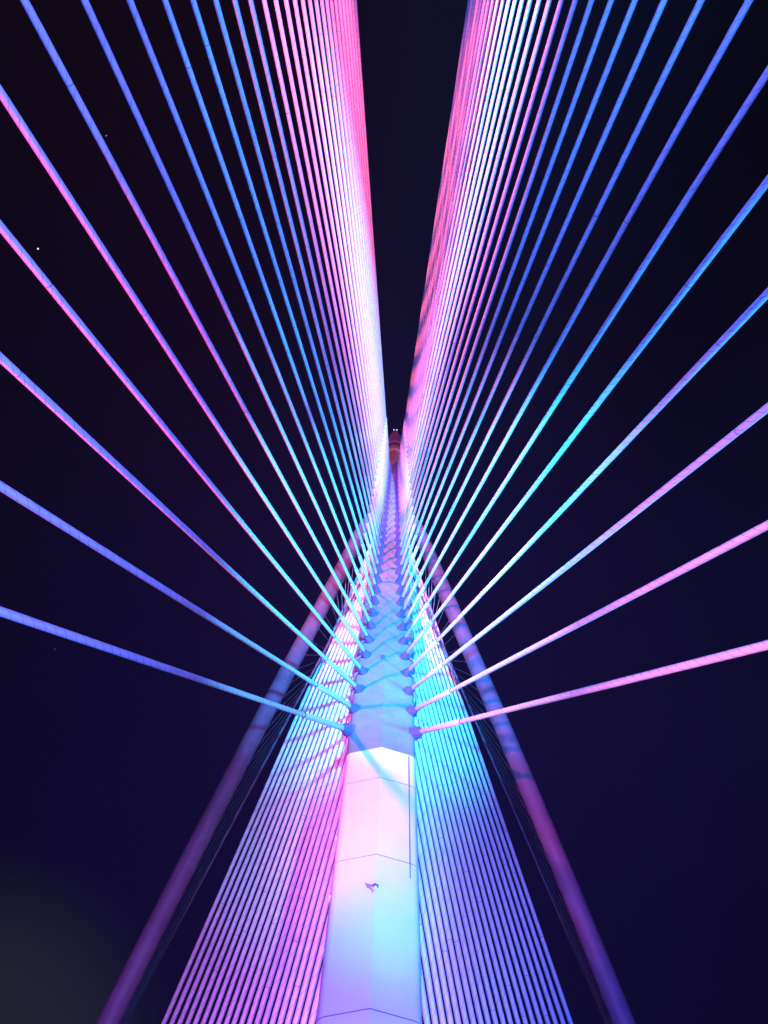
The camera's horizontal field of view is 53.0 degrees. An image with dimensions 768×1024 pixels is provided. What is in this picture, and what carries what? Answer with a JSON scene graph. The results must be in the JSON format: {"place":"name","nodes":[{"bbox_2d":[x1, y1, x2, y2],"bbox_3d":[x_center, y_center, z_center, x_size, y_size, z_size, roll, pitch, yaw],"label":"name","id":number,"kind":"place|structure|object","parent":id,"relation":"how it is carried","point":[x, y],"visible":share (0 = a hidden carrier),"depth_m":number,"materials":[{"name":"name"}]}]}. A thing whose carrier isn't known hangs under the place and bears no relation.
{"place":"outdoors","nodes":[
{"label":"outdoors","id":0,"kind":"place"},
{"bbox_2d":[0,0,767,1023],"label":"sky","id":1,"kind":"structure","parent":0,"point":[654,791],"materials":[{"name":"black"}]},
{"bbox_2d":[395,0,469,470],"bbox_3d":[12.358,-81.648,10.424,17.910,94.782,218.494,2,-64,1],"label":"stay cable","id":2,"kind":"object","parent":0,"point":[461,49],"visible":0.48,"depth_m":69.14,"materials":[{"name":"white paint"}]},
{"bbox_3d":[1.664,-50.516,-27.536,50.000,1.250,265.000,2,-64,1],"label":"road","id":3,"kind":"structure","parent":0,"visible":0},
{"bbox_2d":[95,514,372,1023],"bbox_3d":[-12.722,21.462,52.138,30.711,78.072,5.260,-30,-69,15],"label":"bowed tube","id":4,"kind":"object","parent":3,"relation":"on","point":[125,987],"visible":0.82,"depth_m":49.18,"materials":[{"name":"paint"}]},
{"bbox_2d":[301,0,387,527],"bbox_3d":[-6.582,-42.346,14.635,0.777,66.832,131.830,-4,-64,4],"label":"stay cable","id":5,"kind":"object","parent":3,"relation":"attached to","point":[306,24],"visible":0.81,"depth_m":46.78,"materials":[{"name":"white paint"}]},
{"bbox_2d":[308,0,387,521],"bbox_3d":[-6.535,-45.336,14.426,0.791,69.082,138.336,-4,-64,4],"label":"stay cable","id":6,"kind":"object","parent":3,"relation":"attached to","point":[311,12],"visible":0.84,"depth_m":48.71,"materials":[{"name":"white paint"}]},
{"bbox_2d":[314,0,388,515],"bbox_3d":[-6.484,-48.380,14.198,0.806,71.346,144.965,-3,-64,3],"label":"stay cable","id":7,"kind":"object","parent":3,"relation":"attached to","point":[316,3],"visible":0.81,"depth_m":50.57,"materials":[{"name":"white paint"}]},
{"bbox_2d":[320,0,388,509],"bbox_3d":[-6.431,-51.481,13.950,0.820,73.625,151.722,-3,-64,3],"label":"stay cable","id":8,"kind":"object","parent":3,"relation":"attached to","point":[341,159],"visible":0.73,"depth_m":52.38,"materials":[{"name":"white paint"}]},
{"bbox_2d":[325,0,389,504],"bbox_3d":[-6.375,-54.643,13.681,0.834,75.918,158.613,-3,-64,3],"label":"stay cable","id":9,"kind":"object","parent":3,"relation":"attached to","point":[343,144],"visible":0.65,"depth_m":54.08,"materials":[{"name":"white paint"}]},
{"bbox_2d":[330,0,389,499],"bbox_3d":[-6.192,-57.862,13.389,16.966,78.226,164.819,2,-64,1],"label":"stay cable","id":10,"kind":"object","parent":3,"relation":"attached to","point":[346,131],"visible":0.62,"depth_m":55.77,"materials":[{"name":"white paint"}]},
{"bbox_2d":[334,0,389,494],"bbox_3d":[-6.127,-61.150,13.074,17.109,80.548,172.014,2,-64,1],"label":"stay cable","id":11,"kind":"object","parent":3,"relation":"attached to","point":[347,116],"visible":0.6,"depth_m":57.37,"materials":[{"name":"white paint"}]},
{"bbox_2d":[338,0,390,490],"bbox_3d":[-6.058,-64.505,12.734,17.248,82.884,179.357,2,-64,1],"label":"stay cable","id":12,"kind":"object","parent":3,"relation":"attached to","point":[349,102],"visible":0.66,"depth_m":59.12,"materials":[{"name":"white paint"}]},
{"bbox_2d":[342,0,390,485],"bbox_3d":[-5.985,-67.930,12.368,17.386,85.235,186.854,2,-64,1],"label":"stay cable","id":13,"kind":"object","parent":3,"relation":"attached to","point":[351,90],"visible":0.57,"depth_m":61.23,"materials":[{"name":"white paint"}]},
{"bbox_2d":[345,0,390,481],"bbox_3d":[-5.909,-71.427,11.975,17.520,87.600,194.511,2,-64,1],"label":"stay cable","id":14,"kind":"object","parent":3,"relation":"attached to","point":[353,80],"visible":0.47,"depth_m":63.19,"materials":[{"name":"white paint"}]},
{"bbox_2d":[316,429,421,1023],"bbox_3d":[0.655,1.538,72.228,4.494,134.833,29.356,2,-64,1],"label":"pylon","id":15,"kind":"object","parent":3,"relation":"on","point":[371,968],"visible":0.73,"depth_m":28.10,"materials":[{"name":"white paint"}]},
{"bbox_2d":[0,606,354,737],"bbox_3d":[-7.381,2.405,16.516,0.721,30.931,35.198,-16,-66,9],"label":"stay cable","id":16,"kind":"object","parent":15,"relation":"attached to","point":[347,730],"visible":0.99,"depth_m":20.45,"materials":[{"name":"white paint"}]},
{"bbox_2d":[0,481,360,713],"bbox_3d":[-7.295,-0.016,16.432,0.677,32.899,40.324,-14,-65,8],"label":"stay cable","id":17,"kind":"object","parent":15,"relation":"attached to","point":[34,507],"visible":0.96,"depth_m":20.29,"materials":[{"name":"white paint"}]},
{"bbox_2d":[0,352,365,702],"bbox_3d":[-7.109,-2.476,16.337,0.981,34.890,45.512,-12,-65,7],"label":"stay cable","id":18,"kind":"object","parent":15,"relation":"attached to","point":[34,389],"visible":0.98,"depth_m":20.22,"materials":[{"name":"white paint"}]},
{"bbox_2d":[0,220,368,680],"bbox_3d":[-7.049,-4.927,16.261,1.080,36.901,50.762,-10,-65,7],"label":"stay cable","id":19,"kind":"object","parent":15,"relation":"attached to","point":[21,252],"visible":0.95,"depth_m":20.12,"materials":[{"name":"white paint"}]},
{"bbox_2d":[0,85,371,671],"bbox_3d":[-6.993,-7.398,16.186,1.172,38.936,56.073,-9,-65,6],"label":"stay cable","id":20,"kind":"object","parent":15,"relation":"attached to","point":[11,109],"visible":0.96,"depth_m":20.02,"materials":[{"name":"white paint"}]},
{"bbox_2d":[20,0,374,656],"bbox_3d":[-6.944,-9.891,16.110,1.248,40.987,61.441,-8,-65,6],"label":"stay cable","id":21,"kind":"object","parent":15,"relation":"attached to","point":[53,54],"visible":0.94,"depth_m":20.79,"materials":[{"name":"white paint"}]},
{"bbox_2d":[81,0,375,640],"bbox_3d":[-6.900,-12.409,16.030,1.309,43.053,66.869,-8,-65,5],"label":"stay cable","id":22,"kind":"object","parent":15,"relation":"attached to","point":[86,4],"visible":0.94,"depth_m":23.28,"materials":[{"name":"white paint"}]},
{"bbox_2d":[126,0,377,629],"bbox_3d":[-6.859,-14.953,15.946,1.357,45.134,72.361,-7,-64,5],"label":"stay cable","id":23,"kind":"object","parent":15,"relation":"attached to","point":[159,75],"visible":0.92,"depth_m":25.64,"materials":[{"name":"white paint"}]},
{"bbox_2d":[161,544,370,1023],"bbox_3d":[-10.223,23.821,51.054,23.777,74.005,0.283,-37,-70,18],"label":"back stay","id":24,"kind":"object","parent":15,"relation":"attached to","point":[194,952],"visible":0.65,"depth_m":52.30,"materials":[{"name":"white paint"}]},
{"bbox_2d":[162,0,378,616],"bbox_3d":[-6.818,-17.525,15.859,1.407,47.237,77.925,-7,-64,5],"label":"stay cable","id":25,"kind":"object","parent":15,"relation":"attached to","point":[190,73],"visible":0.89,"depth_m":27.93,"materials":[{"name":"white paint"}]},
{"bbox_2d":[169,547,371,1023],"bbox_3d":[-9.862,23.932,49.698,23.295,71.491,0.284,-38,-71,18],"label":"back stay","id":26,"kind":"object","parent":15,"relation":"attached to","point":[203,948],"visible":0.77,"depth_m":51.65,"materials":[{"name":"white paint"}]},
{"bbox_2d":[177,558,369,1023],"bbox_3d":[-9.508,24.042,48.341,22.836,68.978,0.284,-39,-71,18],"label":"back stay","id":27,"kind":"object","parent":15,"relation":"attached to","point":[212,943],"visible":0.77,"depth_m":50.83,"materials":[{"name":"white paint"}]},
{"bbox_2d":[185,569,368,1023],"bbox_3d":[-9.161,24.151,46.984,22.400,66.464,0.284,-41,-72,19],"label":"back stay","id":28,"kind":"object","parent":15,"relation":"attached to","point":[219,943],"visible":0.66,"depth_m":50.07,"materials":[{"name":"white paint"}]},
{"bbox_2d":[193,582,366,1023],"bbox_3d":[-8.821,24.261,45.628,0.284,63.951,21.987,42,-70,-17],"label":"back stay","id":29,"kind":"object","parent":15,"relation":"attached to","point":[228,937],"visible":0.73,"depth_m":49.09,"materials":[{"name":"white paint"}]},
{"bbox_2d":[201,587,366,1023],"bbox_3d":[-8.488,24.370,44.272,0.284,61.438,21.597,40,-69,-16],"label":"back stay","id":30,"kind":"object","parent":15,"relation":"attached to","point":[238,930],"visible":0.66,"depth_m":48.04,"materials":[{"name":"white paint"}]},
{"bbox_2d":[208,609,361,1023],"bbox_3d":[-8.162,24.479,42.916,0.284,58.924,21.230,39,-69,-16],"label":"back stay","id":31,"kind":"object","parent":15,"relation":"attached to","point":[246,926],"visible":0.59,"depth_m":47.03,"materials":[{"name":"white paint"}]},
{"bbox_2d":[190,0,380,603],"bbox_3d":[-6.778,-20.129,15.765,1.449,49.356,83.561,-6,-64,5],"label":"stay cable","id":32,"kind":"object","parent":15,"relation":"attached to","point":[376,589],"visible":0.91,"depth_m":30.24,"materials":[{"name":"white paint"}]},
{"bbox_2d":[216,618,361,1023],"bbox_3d":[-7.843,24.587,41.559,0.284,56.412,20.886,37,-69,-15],"label":"back stay","id":33,"kind":"object","parent":15,"relation":"attached to","point":[255,921],"visible":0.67,"depth_m":45.94,"materials":[{"name":"white paint"}]},
{"bbox_2d":[224,634,360,1023],"bbox_3d":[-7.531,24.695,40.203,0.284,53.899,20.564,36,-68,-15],"label":"back stay","id":34,"kind":"object","parent":15,"relation":"attached to","point":[263,915],"visible":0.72,"depth_m":44.88,"materials":[{"name":"white paint"}]},
{"bbox_2d":[231,648,358,1023],"bbox_3d":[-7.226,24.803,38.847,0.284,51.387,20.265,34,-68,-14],"label":"back stay","id":35,"kind":"object","parent":15,"relation":"attached to","point":[274,904],"visible":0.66,"depth_m":43.75,"materials":[{"name":"white paint"}]},
{"bbox_2d":[213,0,381,583],"bbox_3d":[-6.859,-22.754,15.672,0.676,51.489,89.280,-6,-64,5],"label":"stay cable","id":36,"kind":"object","parent":15,"relation":"attached to","point":[378,580],"visible":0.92,"depth_m":32.36,"materials":[{"name":"white paint"}]},
{"bbox_2d":[239,671,355,1023],"bbox_3d":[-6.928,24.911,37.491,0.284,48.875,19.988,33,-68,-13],"label":"back stay","id":37,"kind":"object","parent":15,"relation":"attached to","point":[280,904],"visible":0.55,"depth_m":42.52,"materials":[{"name":"white paint"}]},
{"bbox_2d":[247,689,353,1023],"bbox_3d":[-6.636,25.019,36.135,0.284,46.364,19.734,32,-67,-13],"label":"back stay","id":38,"kind":"object","parent":15,"relation":"attached to","point":[286,906],"visible":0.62,"depth_m":41.22,"materials":[{"name":"white paint"}]},
{"bbox_2d":[254,714,350,1023],"bbox_3d":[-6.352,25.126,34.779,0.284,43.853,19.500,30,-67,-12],"label":"back stay","id":39,"kind":"object","parent":15,"relation":"attached to","point":[293,904],"visible":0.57,"depth_m":40.01,"materials":[{"name":"white paint"}]},
{"bbox_2d":[262,737,348,1023],"bbox_3d":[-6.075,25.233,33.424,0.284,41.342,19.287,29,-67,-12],"label":"back stay","id":40,"kind":"object","parent":15,"relation":"attached to","point":[299,906],"visible":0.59,"depth_m":38.83,"materials":[{"name":"white paint"}]},
{"bbox_2d":[232,0,382,574],"bbox_3d":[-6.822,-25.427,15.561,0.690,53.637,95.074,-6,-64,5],"label":"stay cable","id":41,"kind":"object","parent":15,"relation":"attached to","point":[264,117],"visible":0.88,"depth_m":34.52,"materials":[{"name":"white paint"}]},
{"bbox_2d":[269,755,346,1023],"bbox_3d":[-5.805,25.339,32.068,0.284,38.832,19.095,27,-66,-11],"label":"back stay","id":42,"kind":"object","parent":15,"relation":"attached to","point":[303,915],"visible":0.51,"depth_m":37.41,"materials":[{"name":"white paint"}]},
{"bbox_2d":[277,787,342,1023],"bbox_3d":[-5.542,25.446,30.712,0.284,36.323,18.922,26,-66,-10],"label":"back stay","id":43,"kind":"object","parent":15,"relation":"attached to","point":[283,1010],"visible":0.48,"depth_m":35.90,"materials":[{"name":"white paint"}]},
{"bbox_2d":[284,822,338,1023],"bbox_3d":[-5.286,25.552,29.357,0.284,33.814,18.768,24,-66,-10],"label":"back stay","id":44,"kind":"object","parent":15,"relation":"attached to","point":[296,990],"visible":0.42,"depth_m":34.36,"materials":[{"name":"white paint"}]},
{"bbox_2d":[292,864,333,1023],"bbox_3d":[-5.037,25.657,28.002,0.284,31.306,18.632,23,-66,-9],"label":"back stay","id":45,"kind":"object","parent":15,"relation":"attached to","point":[306,980],"visible":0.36,"depth_m":32.75,"materials":[{"name":"white paint"}]},
{"bbox_2d":[300,910,328,1023],"bbox_3d":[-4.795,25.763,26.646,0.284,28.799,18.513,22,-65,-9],"label":"back stay","id":46,"kind":"object","parent":15,"relation":"attached to","point":[310,993],"visible":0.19,"depth_m":31.07,"materials":[{"name":"white paint"}]},
{"bbox_2d":[248,0,383,565],"bbox_3d":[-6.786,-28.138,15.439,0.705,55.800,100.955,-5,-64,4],"label":"stay cable","id":47,"kind":"object","parent":15,"relation":"attached to","point":[274,104],"visible":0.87,"depth_m":36.65,"materials":[{"name":"white paint"}]},
{"bbox_2d":[262,0,384,556],"bbox_3d":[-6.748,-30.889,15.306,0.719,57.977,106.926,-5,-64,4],"label":"stay cable","id":48,"kind":"object","parent":15,"relation":"attached to","point":[280,76],"visible":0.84,"depth_m":38.76,"materials":[{"name":"white paint"}]},
{"bbox_2d":[273,0,385,548],"bbox_3d":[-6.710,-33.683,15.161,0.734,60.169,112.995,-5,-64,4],"label":"stay cable","id":49,"kind":"object","parent":15,"relation":"attached to","point":[286,56],"visible":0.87,"depth_m":40.77,"materials":[{"name":"white paint"}]},
{"bbox_2d":[284,0,386,541],"bbox_3d":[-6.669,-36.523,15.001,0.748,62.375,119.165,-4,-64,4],"label":"stay cable","id":50,"kind":"object","parent":15,"relation":"attached to","point":[294,47],"visible":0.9,"depth_m":42.82,"materials":[{"name":"white paint"}]},
{"bbox_2d":[293,0,386,534],"bbox_3d":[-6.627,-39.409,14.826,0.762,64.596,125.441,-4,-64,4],"label":"stay cable","id":51,"kind":"object","parent":15,"relation":"attached to","point":[300,34],"visible":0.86,"depth_m":44.76,"materials":[{"name":"white paint"}]},
{"bbox_2d":[354,0,391,470],"bbox_3d":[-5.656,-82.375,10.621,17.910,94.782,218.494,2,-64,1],"label":"stay cable","id":52,"kind":"object","parent":15,"relation":"attached to","point":[359,51],"visible":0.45,"depth_m":69.56,"materials":[{"name":"white paint"}]},
{"bbox_2d":[419,907,438,1023],"bbox_3d":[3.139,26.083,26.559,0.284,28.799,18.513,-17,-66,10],"label":"back stay","id":53,"kind":"object","parent":15,"relation":"attached to","point":[429,988],"visible":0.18,"depth_m":31.17,"materials":[{"name":"white paint"}]},
{"bbox_2d":[418,862,445,1023],"bbox_3d":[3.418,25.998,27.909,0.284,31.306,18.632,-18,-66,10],"label":"back stay","id":54,"kind":"object","parent":15,"relation":"attached to","point":[437,990],"visible":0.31,"depth_m":32.84,"materials":[{"name":"white paint"}]},
{"bbox_2d":[417,822,453,1023],"bbox_3d":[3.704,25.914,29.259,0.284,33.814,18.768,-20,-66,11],"label":"back stay","id":55,"kind":"object","parent":15,"relation":"attached to","point":[446,998],"visible":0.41,"depth_m":34.45,"materials":[{"name":"white paint"}]},
{"bbox_2d":[416,787,461,1023],"bbox_3d":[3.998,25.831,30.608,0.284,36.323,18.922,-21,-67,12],"label":"back stay","id":56,"kind":"object","parent":15,"relation":"attached to","point":[440,926],"visible":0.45,"depth_m":36.02,"materials":[{"name":"white paint"}]},
{"bbox_2d":[415,755,468,1023],"bbox_3d":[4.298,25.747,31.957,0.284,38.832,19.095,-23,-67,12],"label":"back stay","id":57,"kind":"object","parent":15,"relation":"attached to","point":[444,912],"visible":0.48,"depth_m":37.56,"materials":[{"name":"white paint"}]},
{"bbox_2d":[415,740,475,1023],"bbox_3d":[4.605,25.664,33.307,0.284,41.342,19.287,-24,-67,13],"label":"back stay","id":58,"kind":"object","parent":15,"relation":"attached to","point":[449,907],"visible":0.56,"depth_m":38.94,"materials":[{"name":"white paint"}]},
{"bbox_2d":[414,716,483,1023],"bbox_3d":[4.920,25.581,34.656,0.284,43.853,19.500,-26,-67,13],"label":"back stay","id":59,"kind":"object","parent":15,"relation":"attached to","point":[456,908],"visible":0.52,"depth_m":40.14,"materials":[{"name":"white paint"}]},
{"bbox_2d":[413,682,490,1023],"bbox_3d":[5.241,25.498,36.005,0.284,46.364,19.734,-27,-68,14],"label":"back stay","id":60,"kind":"object","parent":15,"relation":"attached to","point":[462,908],"visible":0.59,"depth_m":41.40,"materials":[{"name":"white paint"}]},
{"bbox_2d":[413,674,498,1023],"bbox_3d":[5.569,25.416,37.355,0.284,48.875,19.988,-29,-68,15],"label":"back stay","id":61,"kind":"object","parent":15,"relation":"attached to","point":[469,910],"visible":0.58,"depth_m":42.72,"materials":[{"name":"white paint"}]},
{"bbox_2d":[412,650,505,1023],"bbox_3d":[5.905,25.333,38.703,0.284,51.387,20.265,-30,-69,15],"label":"back stay","id":62,"kind":"object","parent":15,"relation":"attached to","point":[477,918],"visible":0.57,"depth_m":43.92,"materials":[{"name":"white paint"}]},
{"bbox_2d":[412,632,512,1023],"bbox_3d":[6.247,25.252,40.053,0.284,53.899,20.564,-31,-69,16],"label":"back stay","id":63,"kind":"object","parent":15,"relation":"attached to","point":[485,923],"visible":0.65,"depth_m":45.08,"materials":[{"name":"white paint"}]},
{"bbox_2d":[394,0,531,534],"bbox_3d":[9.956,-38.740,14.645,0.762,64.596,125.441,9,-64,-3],"label":"stay cable","id":64,"kind":"object","parent":15,"relation":"attached to","point":[517,51],"visible":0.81,"depth_m":44.35,"materials":[{"name":"white paint"}]},
{"bbox_2d":[411,619,520,1023],"bbox_3d":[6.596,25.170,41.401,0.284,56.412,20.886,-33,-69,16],"label":"back stay","id":65,"kind":"object","parent":15,"relation":"attached to","point":[493,931],"visible":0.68,"depth_m":46.20,"materials":[{"name":"white paint"}]},
{"bbox_2d":[394,0,540,541],"bbox_3d":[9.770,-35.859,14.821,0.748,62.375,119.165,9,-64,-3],"label":"stay cable","id":66,"kind":"object","parent":15,"relation":"attached to","point":[524,56],"visible":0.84,"depth_m":42.35,"materials":[{"name":"white paint"}]},
{"bbox_2d":[412,611,527,1023],"bbox_3d":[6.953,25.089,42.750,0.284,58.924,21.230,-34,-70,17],"label":"back stay","id":67,"kind":"object","parent":15,"relation":"attached to","point":[501,936],"visible":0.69,"depth_m":47.26,"materials":[{"name":"white paint"}]},
{"bbox_2d":[410,589,535,1023],"bbox_3d":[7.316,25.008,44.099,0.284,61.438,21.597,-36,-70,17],"label":"back stay","id":68,"kind":"object","parent":15,"relation":"attached to","point":[509,941],"visible":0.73,"depth_m":48.34,"materials":[{"name":"white paint"}]},
{"bbox_2d":[395,0,551,549],"bbox_3d":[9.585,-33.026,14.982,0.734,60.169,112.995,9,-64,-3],"label":"stay cable","id":69,"kind":"object","parent":15,"relation":"attached to","point":[531,65],"visible":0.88,"depth_m":40.34,"materials":[{"name":"white paint"}]},
{"bbox_2d":[410,582,542,1023],"bbox_3d":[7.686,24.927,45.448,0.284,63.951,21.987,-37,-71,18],"label":"back stay","id":70,"kind":"object","parent":15,"relation":"attached to","point":[517,945],"visible":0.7,"depth_m":49.42,"materials":[{"name":"white paint"}]},
{"bbox_2d":[395,0,563,557],"bbox_3d":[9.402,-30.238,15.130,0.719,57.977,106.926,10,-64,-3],"label":"stay cable","id":71,"kind":"object","parent":15,"relation":"attached to","point":[536,85],"visible":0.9,"depth_m":38.30,"materials":[{"name":"white paint"}]},
{"bbox_2d":[409,570,550,1023],"bbox_3d":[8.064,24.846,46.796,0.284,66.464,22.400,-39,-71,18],"label":"back stay","id":72,"kind":"object","parent":15,"relation":"attached to","point":[526,952],"visible":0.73,"depth_m":50.39,"materials":[{"name":"white paint"}]},
{"bbox_2d":[409,558,557,1023],"bbox_3d":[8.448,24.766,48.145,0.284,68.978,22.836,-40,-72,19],"label":"back stay","id":73,"kind":"object","parent":15,"relation":"attached to","point":[533,953],"visible":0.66,"depth_m":51.17,"materials":[{"name":"white paint"}]},
{"bbox_2d":[395,0,577,565],"bbox_3d":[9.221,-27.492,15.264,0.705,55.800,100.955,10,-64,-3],"label":"stay cable","id":74,"kind":"object","parent":15,"relation":"attached to","point":[543,102],"visible":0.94,"depth_m":36.18,"materials":[{"name":"white paint"}]},
{"bbox_2d":[410,555,565,1023],"bbox_3d":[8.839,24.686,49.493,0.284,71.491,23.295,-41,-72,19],"label":"back stay","id":75,"kind":"object","parent":15,"relation":"attached to","point":[542,959],"visible":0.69,"depth_m":52.04,"materials":[{"name":"white paint"}]},
{"bbox_2d":[409,545,572,1023],"bbox_3d":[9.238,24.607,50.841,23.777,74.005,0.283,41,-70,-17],"label":"back stay","id":76,"kind":"object","parent":15,"relation":"attached to","point":[550,963],"visible":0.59,"depth_m":52.81,"materials":[{"name":"white paint"}]},
{"bbox_2d":[395,0,593,575],"bbox_3d":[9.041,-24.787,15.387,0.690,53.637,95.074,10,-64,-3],"label":"stay cable","id":77,"kind":"object","parent":15,"relation":"attached to","point":[550,122],"visible":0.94,"depth_m":34.08,"materials":[{"name":"white paint"}]},
{"bbox_2d":[395,0,613,584],"bbox_3d":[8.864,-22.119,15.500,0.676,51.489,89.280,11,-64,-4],"label":"stay cable","id":78,"kind":"object","parent":15,"relation":"attached to","point":[399,579],"visible":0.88,"depth_m":31.85,"materials":[{"name":"white paint"}]},
{"bbox_2d":[395,0,637,605],"bbox_3d":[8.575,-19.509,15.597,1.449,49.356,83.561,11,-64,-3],"label":"stay cable","id":79,"kind":"object","parent":15,"relation":"attached to","point":[626,21],"visible":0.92,"depth_m":29.64,"materials":[{"name":"white paint"}]},
{"bbox_2d":[396,0,666,618],"bbox_3d":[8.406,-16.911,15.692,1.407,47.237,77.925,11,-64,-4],"label":"stay cable","id":80,"kind":"object","parent":15,"relation":"attached to","point":[631,74],"visible":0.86,"depth_m":27.39,"materials":[{"name":"white paint"}]},
{"bbox_2d":[396,0,704,631],"bbox_3d":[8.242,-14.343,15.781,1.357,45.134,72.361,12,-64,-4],"label":"stay cable","id":81,"kind":"object","parent":15,"relation":"attached to","point":[661,81],"visible":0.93,"depth_m":25.01,"materials":[{"name":"white paint"}]},
{"bbox_2d":[397,0,752,642],"bbox_3d":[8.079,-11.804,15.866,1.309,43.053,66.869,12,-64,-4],"label":"stay cable","id":82,"kind":"object","parent":15,"relation":"attached to","point":[733,28],"visible":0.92,"depth_m":22.62,"materials":[{"name":"white paint"}]},
{"bbox_2d":[397,66,767,658],"bbox_3d":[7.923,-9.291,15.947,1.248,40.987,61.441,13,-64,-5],"label":"stay cable","id":83,"kind":"object","parent":15,"relation":"attached to","point":[735,122],"visible":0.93,"depth_m":21.59,"materials":[{"name":"white paint"}]},
{"bbox_2d":[398,175,767,674],"bbox_3d":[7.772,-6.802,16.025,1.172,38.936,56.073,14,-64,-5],"label":"stay cable","id":84,"kind":"object","parent":15,"relation":"attached to","point":[758,193],"visible":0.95,"depth_m":21.32,"materials":[{"name":"white paint"}]},
{"bbox_2d":[400,287,767,691],"bbox_3d":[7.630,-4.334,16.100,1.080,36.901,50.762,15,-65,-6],"label":"stay cable","id":85,"kind":"object","parent":15,"relation":"attached to","point":[742,319],"visible":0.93,"depth_m":21.03,"materials":[{"name":"white paint"}]},
{"bbox_2d":[402,402,767,705],"bbox_3d":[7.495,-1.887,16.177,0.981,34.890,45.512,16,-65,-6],"label":"stay cable","id":86,"kind":"object","parent":15,"relation":"attached to","point":[747,423],"visible":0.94,"depth_m":20.80,"materials":[{"name":"white paint"}]},
{"bbox_2d":[405,520,767,716],"bbox_3d":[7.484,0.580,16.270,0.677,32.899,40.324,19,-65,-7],"label":"stay cable","id":87,"kind":"object","parent":15,"relation":"attached to","point":[757,530],"visible":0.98,"depth_m":20.52,"materials":[{"name":"white paint"}]},
{"bbox_2d":[409,640,767,740],"bbox_3d":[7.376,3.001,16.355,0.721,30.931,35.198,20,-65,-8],"label":"stay cable","id":88,"kind":"object","parent":15,"relation":"attached to","point":[416,732],"visible":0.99,"depth_m":20.39,"materials":[{"name":"white paint"}]},
{"bbox_2d":[348,0,391,477],"bbox_3d":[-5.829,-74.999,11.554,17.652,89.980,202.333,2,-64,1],"label":"stay cable","id":89,"kind":"object","parent":3,"relation":"attached to","point":[355,71],"visible":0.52,"depth_m":65.31,"materials":[{"name":"white paint"}]},
{"bbox_2d":[351,0,391,473],"bbox_3d":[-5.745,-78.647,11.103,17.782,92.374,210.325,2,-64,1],"label":"stay cable","id":90,"kind":"object","parent":3,"relation":"attached to","point":[357,58],"visible":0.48,"depth_m":67.33,"materials":[{"name":"white paint"}]},
{"bbox_2d":[395,0,472,474],"bbox_3d":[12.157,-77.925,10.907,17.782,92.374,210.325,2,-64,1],"label":"stay cable","id":91,"kind":"object","parent":3,"relation":"attached to","point":[462,58],"visible":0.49,"depth_m":67.01,"materials":[{"name":"white paint"}]},
{"bbox_2d":[395,0,475,477],"bbox_3d":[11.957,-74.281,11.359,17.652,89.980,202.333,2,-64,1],"label":"stay cable","id":92,"kind":"object","parent":3,"relation":"attached to","point":[463,70],"visible":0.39,"depth_m":65.02,"materials":[{"name":"white paint"}]},
{"bbox_2d":[395,0,479,481],"bbox_3d":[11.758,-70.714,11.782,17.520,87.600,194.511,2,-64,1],"label":"stay cable","id":93,"kind":"object","parent":3,"relation":"attached to","point":[464,78],"visible":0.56,"depth_m":62.85,"materials":[{"name":"white paint"}]},
{"bbox_2d":[395,0,482,486],"bbox_3d":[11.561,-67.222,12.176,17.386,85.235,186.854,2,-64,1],"label":"stay cable","id":94,"kind":"object","parent":3,"relation":"attached to","point":[465,90],"visible":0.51,"depth_m":60.88,"materials":[{"name":"white paint"}]},
{"bbox_2d":[395,0,486,490],"bbox_3d":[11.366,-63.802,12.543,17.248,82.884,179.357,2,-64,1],"label":"stay cable","id":95,"kind":"object","parent":3,"relation":"attached to","point":[467,99],"visible":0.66,"depth_m":58.78,"materials":[{"name":"white paint"}]},
{"bbox_2d":[395,0,490,495],"bbox_3d":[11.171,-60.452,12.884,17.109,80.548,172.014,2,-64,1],"label":"stay cable","id":96,"kind":"object","parent":3,"relation":"attached to","point":[467,114],"visible":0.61,"depth_m":56.94,"materials":[{"name":"white paint"}]},
{"bbox_2d":[394,0,494,499],"bbox_3d":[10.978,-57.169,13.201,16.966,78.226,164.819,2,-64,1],"label":"stay cable","id":97,"kind":"object","parent":3,"relation":"attached to","point":[468,129],"visible":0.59,"depth_m":55.29,"materials":[{"name":"white paint"}]},
{"bbox_2d":[394,0,499,505],"bbox_3d":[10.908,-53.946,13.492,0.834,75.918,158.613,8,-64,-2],"label":"stay cable","id":98,"kind":"object","parent":3,"relation":"attached to","point":[469,143],"visible":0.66,"depth_m":53.64,"materials":[{"name":"white paint"}]},
{"bbox_2d":[394,0,504,510],"bbox_3d":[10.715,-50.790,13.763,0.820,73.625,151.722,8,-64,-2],"label":"stay cable","id":99,"kind":"object","parent":3,"relation":"attached to","point":[502,2],"visible":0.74,"depth_m":51.89,"materials":[{"name":"white paint"}]},
{"bbox_2d":[394,0,510,515],"bbox_3d":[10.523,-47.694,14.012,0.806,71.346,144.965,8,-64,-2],"label":"stay cable","id":100,"kind":"object","parent":3,"relation":"attached to","point":[506,10],"visible":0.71,"depth_m":50.14,"materials":[{"name":"white paint"}]},
{"bbox_2d":[395,0,516,521],"bbox_3d":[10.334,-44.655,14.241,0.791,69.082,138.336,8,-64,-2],"label":"stay cable","id":101,"kind":"object","parent":3,"relation":"attached to","point":[509,24],"visible":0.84,"depth_m":48.28,"materials":[{"name":"white paint"}]},
{"bbox_2d":[394,0,523,528],"bbox_3d":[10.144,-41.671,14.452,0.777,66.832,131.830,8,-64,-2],"label":"stay cable","id":102,"kind":"object","parent":3,"relation":"attached to","point":[513,36],"visible":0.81,"depth_m":46.38,"materials":[{"name":"white paint"}]},
{"bbox_2d":[409,516,635,1023],"bbox_3d":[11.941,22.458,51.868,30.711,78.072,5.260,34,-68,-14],"label":"bowed tube","id":103,"kind":"object","parent":3,"relation":"on","point":[604,974],"visible":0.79,"depth_m":49.61,"materials":[{"name":"paint"}]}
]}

